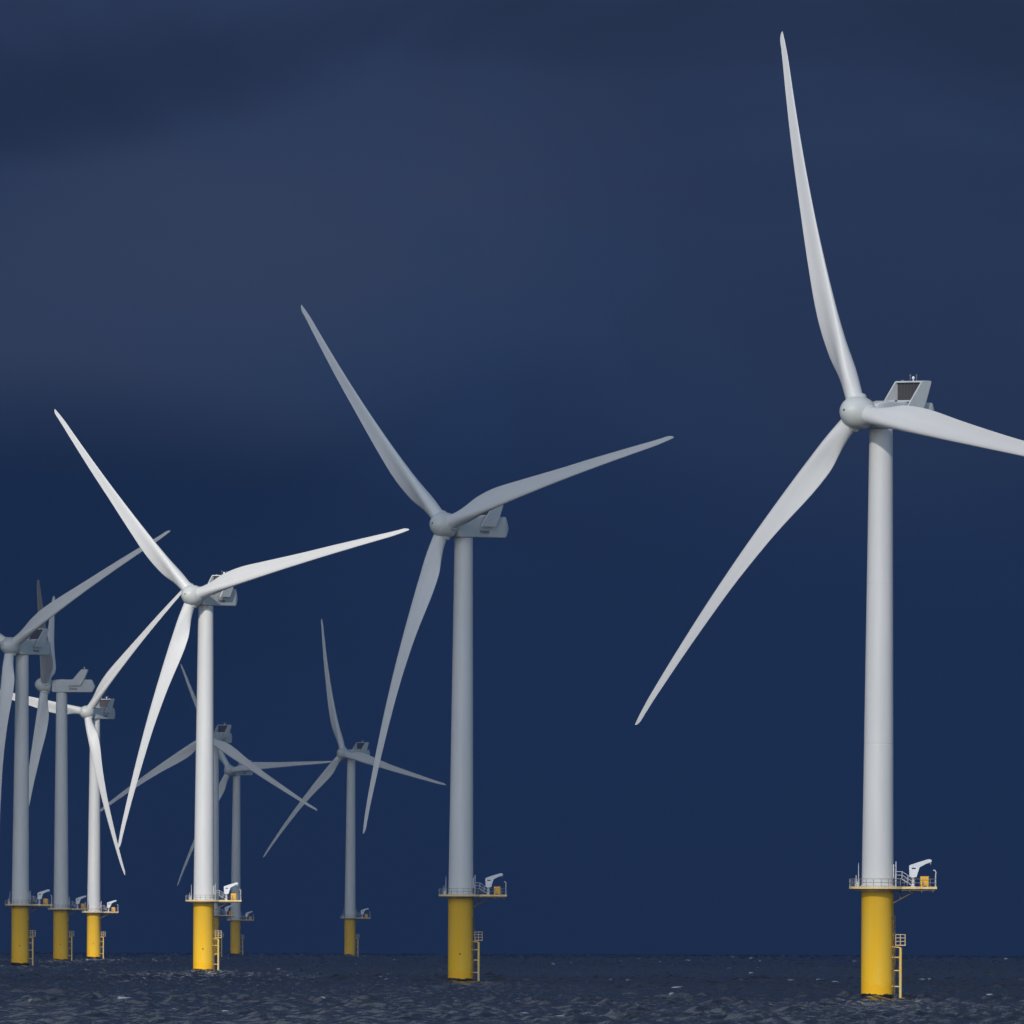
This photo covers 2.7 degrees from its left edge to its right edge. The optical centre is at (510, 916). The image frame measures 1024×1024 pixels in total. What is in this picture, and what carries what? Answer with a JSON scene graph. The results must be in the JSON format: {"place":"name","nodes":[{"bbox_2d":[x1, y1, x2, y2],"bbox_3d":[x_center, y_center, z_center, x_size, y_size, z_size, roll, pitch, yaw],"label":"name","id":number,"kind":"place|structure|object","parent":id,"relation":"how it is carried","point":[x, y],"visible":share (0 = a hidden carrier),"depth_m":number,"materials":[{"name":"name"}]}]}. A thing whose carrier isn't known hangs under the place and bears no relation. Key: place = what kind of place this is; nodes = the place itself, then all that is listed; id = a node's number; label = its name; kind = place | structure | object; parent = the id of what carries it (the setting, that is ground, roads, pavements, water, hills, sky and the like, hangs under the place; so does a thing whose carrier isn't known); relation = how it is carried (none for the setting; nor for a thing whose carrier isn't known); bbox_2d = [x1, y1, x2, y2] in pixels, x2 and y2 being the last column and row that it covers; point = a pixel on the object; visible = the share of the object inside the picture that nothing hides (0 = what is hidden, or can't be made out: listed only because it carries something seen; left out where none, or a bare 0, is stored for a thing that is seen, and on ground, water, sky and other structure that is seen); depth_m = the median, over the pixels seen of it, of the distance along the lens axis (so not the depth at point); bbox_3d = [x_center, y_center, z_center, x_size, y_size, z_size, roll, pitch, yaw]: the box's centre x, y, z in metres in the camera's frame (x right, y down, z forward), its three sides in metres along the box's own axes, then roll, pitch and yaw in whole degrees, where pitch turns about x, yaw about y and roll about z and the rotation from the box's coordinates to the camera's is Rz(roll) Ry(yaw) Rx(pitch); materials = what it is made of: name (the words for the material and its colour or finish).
{"place":"outdoors","nodes":[
{"label":"outdoors","id":0,"kind":"place"},
{"bbox_2d":[0,951,1023,1023],"bbox_3d":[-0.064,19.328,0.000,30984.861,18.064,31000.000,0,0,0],"label":"sea","id":1,"kind":"structure","parent":0,"point":[240,988],"depth_m":3530.68,"materials":[{"name":"blue liquid"}]},
{"bbox_2d":[29,580,94,960],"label":"wind turbine","id":2,"kind":"object","parent":1,"relation":"in","point":[45,684],"visible":0.8,"depth_m":6700.52,"materials":[{"name":"metal"}]},
{"bbox_2d":[0,531,169,965],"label":"wind turbine","id":3,"kind":"object","parent":1,"relation":"in","point":[26,641],"visible":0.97,"depth_m":5802.88,"materials":[{"name":"metal"}]},
{"bbox_2d":[12,590,181,958],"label":"wind turbine","id":4,"kind":"object","parent":1,"relation":"in","point":[95,710],"visible":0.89,"depth_m":7519.27,"materials":[{"name":"metal"}]},
{"bbox_2d":[100,723,316,956],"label":"wind turbine","id":5,"kind":"object","parent":1,"relation":"in","point":[222,736],"visible":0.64,"depth_m":8416.36,"materials":[{"name":"metal"}]},
{"bbox_2d":[54,410,408,969],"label":"wind turbine","id":6,"kind":"object","parent":1,"relation":"in","point":[217,590],"visible":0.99,"depth_m":4919.93,"materials":[{"name":"metal"}]},
{"bbox_2d":[177,665,331,954],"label":"wind turbine","id":7,"kind":"object","parent":1,"relation":"in","point":[236,920],"visible":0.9,"depth_m":10034.75,"materials":[{"name":"metal"}]},
{"bbox_2d":[263,619,445,955],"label":"wind turbine","id":8,"kind":"object","parent":1,"relation":"in","point":[359,752],"visible":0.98,"depth_m":9130.95,"materials":[{"name":"metal"}]},
{"bbox_2d":[301,305,673,981],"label":"wind turbine","id":9,"kind":"object","parent":1,"relation":"in","point":[479,517],"visible":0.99,"depth_m":4053.64,"materials":[{"name":"metal"}]},
{"bbox_2d":[635,31,1023,998],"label":"wind turbine","id":10,"kind":"object","parent":1,"relation":"in","point":[905,405],"visible":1,"depth_m":3160.61,"materials":[{"name":"metal"}]},
{"bbox_2d":[0,0,1023,955],"label":"sky","id":11,"kind":"structure","parent":0,"point":[530,238],"materials":[{"name":"blue"}]}
]}

